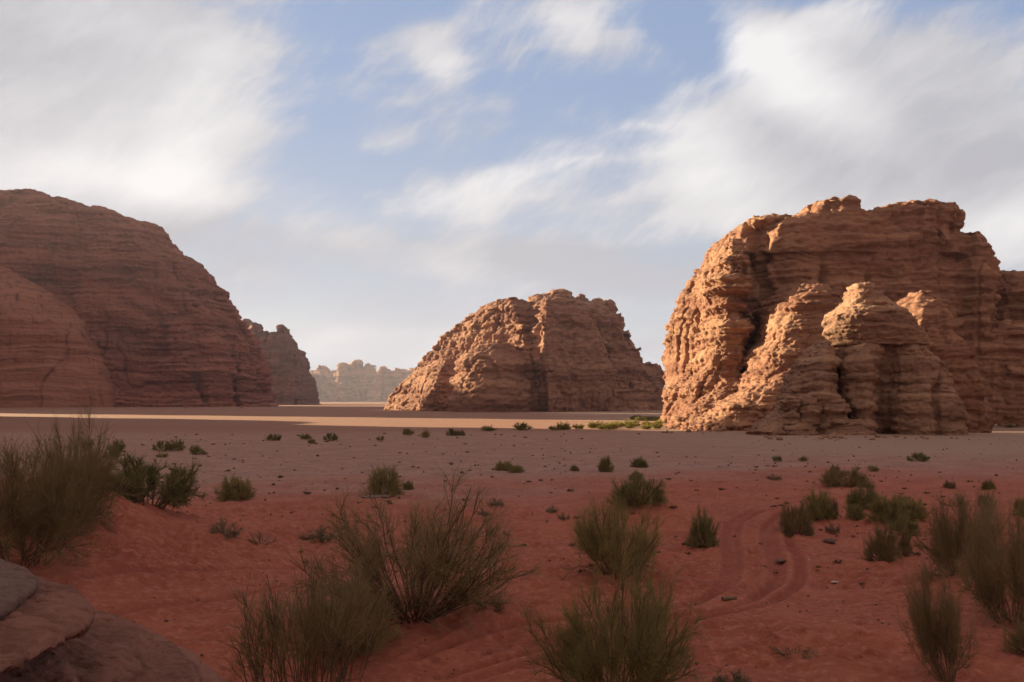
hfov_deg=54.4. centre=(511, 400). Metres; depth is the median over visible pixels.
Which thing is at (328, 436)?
desert shrub
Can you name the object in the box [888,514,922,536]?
desert shrub
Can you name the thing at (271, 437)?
desert shrub
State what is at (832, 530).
desert shrub
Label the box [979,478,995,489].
desert shrub
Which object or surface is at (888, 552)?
desert shrub
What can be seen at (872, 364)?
rock outcrop
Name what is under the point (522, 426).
desert shrub
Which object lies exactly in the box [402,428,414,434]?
desert shrub
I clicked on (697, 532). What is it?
desert shrub
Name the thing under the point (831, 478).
desert shrub
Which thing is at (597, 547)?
desert shrub
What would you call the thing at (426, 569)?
desert shrub
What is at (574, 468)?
desert shrub
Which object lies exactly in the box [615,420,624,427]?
desert shrub
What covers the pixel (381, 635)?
desert shrub
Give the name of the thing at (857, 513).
desert shrub
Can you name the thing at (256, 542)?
desert shrub
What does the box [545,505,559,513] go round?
desert shrub
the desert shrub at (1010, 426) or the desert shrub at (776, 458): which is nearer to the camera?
the desert shrub at (776, 458)
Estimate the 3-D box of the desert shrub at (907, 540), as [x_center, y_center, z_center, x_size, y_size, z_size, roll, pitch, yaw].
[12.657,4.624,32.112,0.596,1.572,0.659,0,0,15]
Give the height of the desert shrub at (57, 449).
4.829 m
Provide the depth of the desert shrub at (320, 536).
35.27 m
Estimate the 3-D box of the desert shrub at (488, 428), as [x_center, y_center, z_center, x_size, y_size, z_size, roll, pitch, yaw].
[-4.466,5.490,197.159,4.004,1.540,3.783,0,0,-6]
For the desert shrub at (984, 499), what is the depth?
45.49 m
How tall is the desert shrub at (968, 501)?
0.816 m
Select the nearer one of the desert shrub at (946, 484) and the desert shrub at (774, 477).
the desert shrub at (946, 484)
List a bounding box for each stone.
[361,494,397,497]
[775,558,785,562]
[823,538,834,543]
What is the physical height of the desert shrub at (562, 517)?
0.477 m
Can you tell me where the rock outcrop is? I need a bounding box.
[745,282,968,435]
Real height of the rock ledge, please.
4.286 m
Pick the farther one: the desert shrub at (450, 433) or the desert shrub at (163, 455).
the desert shrub at (450, 433)
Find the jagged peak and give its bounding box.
[242,318,319,404]
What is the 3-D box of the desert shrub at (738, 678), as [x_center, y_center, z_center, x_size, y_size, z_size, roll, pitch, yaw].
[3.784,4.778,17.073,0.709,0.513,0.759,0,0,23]
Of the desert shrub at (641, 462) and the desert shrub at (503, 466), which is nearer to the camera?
the desert shrub at (503, 466)
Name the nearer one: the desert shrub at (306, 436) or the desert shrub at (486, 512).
the desert shrub at (486, 512)
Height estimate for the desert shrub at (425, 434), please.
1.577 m
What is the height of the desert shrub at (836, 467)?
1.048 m
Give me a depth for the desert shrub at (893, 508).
39.60 m
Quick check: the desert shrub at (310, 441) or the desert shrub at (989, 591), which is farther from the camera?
the desert shrub at (310, 441)
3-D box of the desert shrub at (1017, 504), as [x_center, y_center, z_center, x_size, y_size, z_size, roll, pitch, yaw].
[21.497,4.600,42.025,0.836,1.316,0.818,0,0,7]
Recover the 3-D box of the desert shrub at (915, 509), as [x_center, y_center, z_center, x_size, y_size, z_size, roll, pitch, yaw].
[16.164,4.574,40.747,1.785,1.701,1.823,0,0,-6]
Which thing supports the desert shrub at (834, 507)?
on the ground
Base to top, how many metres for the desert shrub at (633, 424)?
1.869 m
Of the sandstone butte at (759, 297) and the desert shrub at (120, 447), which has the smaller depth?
the desert shrub at (120, 447)
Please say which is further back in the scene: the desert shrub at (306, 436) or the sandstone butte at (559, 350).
the sandstone butte at (559, 350)
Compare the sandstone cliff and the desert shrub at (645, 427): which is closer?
the desert shrub at (645, 427)
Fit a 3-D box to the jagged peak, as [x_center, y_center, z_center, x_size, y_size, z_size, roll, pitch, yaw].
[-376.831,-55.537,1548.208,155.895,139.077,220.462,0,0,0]
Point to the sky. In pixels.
(359, 178)
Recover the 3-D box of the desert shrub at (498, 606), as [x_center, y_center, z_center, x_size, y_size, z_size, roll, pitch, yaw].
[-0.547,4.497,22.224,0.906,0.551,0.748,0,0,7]
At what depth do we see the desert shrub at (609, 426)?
221.74 m
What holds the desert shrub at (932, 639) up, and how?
on the ground
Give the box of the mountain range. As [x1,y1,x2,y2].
[309,359,413,401]
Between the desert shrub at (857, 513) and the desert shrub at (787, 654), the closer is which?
the desert shrub at (787, 654)
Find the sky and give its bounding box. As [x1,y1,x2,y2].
[0,0,1023,386]
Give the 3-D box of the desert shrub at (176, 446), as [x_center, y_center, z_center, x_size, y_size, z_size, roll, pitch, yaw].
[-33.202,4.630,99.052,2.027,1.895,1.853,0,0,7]
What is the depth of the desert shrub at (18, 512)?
23.15 m
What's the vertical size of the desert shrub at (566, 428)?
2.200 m
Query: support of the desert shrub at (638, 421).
on the ground
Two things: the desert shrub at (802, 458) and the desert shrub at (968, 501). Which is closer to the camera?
the desert shrub at (968, 501)
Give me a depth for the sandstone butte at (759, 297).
250.00 m
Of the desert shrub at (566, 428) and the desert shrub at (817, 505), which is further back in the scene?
the desert shrub at (566, 428)
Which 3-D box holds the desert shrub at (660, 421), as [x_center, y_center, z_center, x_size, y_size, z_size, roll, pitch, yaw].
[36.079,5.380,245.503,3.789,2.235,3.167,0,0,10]
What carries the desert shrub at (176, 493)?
on the ground
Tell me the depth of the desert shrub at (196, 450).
92.55 m
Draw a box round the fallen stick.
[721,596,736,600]
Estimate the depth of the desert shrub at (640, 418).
330.66 m
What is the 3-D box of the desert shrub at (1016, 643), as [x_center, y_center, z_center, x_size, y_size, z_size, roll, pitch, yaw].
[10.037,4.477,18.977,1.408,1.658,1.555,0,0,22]
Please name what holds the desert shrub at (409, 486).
on the ground
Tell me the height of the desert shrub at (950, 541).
3.372 m
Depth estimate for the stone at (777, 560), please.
31.03 m
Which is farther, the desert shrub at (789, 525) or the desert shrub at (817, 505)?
the desert shrub at (817, 505)
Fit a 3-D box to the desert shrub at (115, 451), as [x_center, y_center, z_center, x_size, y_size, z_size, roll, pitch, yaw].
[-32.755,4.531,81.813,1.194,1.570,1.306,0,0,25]
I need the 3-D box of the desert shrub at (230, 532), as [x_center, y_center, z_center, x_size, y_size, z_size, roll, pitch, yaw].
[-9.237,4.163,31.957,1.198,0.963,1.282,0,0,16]
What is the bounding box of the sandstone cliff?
[0,188,278,406]
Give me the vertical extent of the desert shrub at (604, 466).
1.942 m
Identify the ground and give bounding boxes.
[0,402,1023,681]
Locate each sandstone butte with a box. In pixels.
[384,289,665,411]
[660,195,1023,432]
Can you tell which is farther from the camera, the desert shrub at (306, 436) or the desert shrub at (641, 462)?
the desert shrub at (306, 436)
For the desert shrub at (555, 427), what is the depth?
216.78 m
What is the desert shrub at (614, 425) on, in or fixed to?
on the ground
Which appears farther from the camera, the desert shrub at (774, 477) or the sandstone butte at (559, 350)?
the sandstone butte at (559, 350)
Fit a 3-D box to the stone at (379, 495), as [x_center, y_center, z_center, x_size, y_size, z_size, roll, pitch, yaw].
[-6.833,4.931,51.427,2.052,0.123,1.697,0,0,0]
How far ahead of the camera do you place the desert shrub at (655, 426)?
226.62 m
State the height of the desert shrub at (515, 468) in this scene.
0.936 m
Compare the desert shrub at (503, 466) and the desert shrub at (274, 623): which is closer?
the desert shrub at (274, 623)
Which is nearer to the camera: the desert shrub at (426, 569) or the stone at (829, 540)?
the desert shrub at (426, 569)
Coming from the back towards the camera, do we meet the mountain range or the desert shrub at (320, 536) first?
the mountain range
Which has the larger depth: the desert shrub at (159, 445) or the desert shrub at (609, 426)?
the desert shrub at (609, 426)
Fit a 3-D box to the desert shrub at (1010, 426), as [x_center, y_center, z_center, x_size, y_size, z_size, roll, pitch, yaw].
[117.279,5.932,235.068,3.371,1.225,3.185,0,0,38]
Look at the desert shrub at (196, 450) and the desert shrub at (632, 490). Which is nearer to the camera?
the desert shrub at (632, 490)
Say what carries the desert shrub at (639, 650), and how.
on the ground
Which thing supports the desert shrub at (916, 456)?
on the ground
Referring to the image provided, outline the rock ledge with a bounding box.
[0,559,227,681]
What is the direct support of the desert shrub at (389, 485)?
on the ground
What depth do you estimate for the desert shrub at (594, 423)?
233.75 m
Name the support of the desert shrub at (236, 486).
on the ground
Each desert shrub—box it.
[0,417,150,580]
[23,382,123,535]
[101,450,212,513]
[106,447,120,459]
[107,438,126,452]
[152,439,171,450]
[155,453,168,456]
[166,438,185,450]
[189,444,204,454]
[208,515,244,539]
[211,539,403,681]
[213,473,258,502]
[245,532,279,545]
[266,433,281,440]
[273,462,552,659]
[285,576,407,669]
[299,523,337,543]
[300,433,311,439]
[306,438,315,443]
[322,432,338,440]
[366,461,406,496]
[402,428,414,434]
[402,480,413,489]
[419,428,430,437]
[445,428,455,435]
[453,430,466,435]
[470,592,505,611]
[475,508,491,515]
[480,425,498,430]
[486,497,503,507]
[493,460,511,470]
[507,464,524,472]
[511,539,712,681]
[512,422,533,429]
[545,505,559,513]
[548,425,560,429]
[548,489,669,582]
[556,512,569,520]
[557,421,569,429]
[570,464,579,470]
[572,422,584,428]
[588,420,601,427]
[597,455,613,471]
[601,422,612,429]
[605,469,669,510]
[612,422,619,428]
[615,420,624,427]
[624,418,640,425]
[625,420,638,426]
[628,471,644,479]
[629,455,647,467]
[634,416,647,420]
[640,423,651,429]
[651,418,665,424]
[651,421,662,428]
[683,502,720,548]
[712,667,751,681]
[766,473,783,480]
[767,642,817,660]
[772,455,782,460]
[774,496,817,537]
[796,455,808,460]
[802,486,837,521]
[813,464,876,487]
[823,521,839,533]
[824,495,841,518]
[829,464,840,472]
[842,479,882,508]
[845,503,866,520]
[861,513,904,562]
[862,493,911,525]
[867,464,879,471]
[888,491,931,521]
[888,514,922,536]
[893,541,983,681]
[896,525,913,556]
[900,484,1015,581]
[906,451,929,461]
[942,491,970,506]
[943,479,957,488]
[949,483,1023,626]
[976,491,992,506]
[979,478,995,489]
[999,609,1023,655]
[1003,423,1015,427]
[1011,496,1023,515]
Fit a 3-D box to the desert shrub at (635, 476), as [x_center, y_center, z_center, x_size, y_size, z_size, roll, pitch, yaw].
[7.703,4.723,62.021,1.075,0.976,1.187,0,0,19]
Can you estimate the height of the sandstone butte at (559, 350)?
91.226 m
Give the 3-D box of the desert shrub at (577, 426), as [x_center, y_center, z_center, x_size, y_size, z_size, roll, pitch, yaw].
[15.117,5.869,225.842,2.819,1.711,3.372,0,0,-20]
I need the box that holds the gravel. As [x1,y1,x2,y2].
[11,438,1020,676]
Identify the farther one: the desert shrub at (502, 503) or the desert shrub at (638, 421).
the desert shrub at (638, 421)
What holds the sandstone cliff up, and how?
on the ground
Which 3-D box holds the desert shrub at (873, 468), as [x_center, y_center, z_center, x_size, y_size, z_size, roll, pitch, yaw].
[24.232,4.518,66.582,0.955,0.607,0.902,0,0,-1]
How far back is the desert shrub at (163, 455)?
86.94 m
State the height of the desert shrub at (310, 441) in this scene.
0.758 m
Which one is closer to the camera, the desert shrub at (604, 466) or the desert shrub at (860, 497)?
the desert shrub at (860, 497)

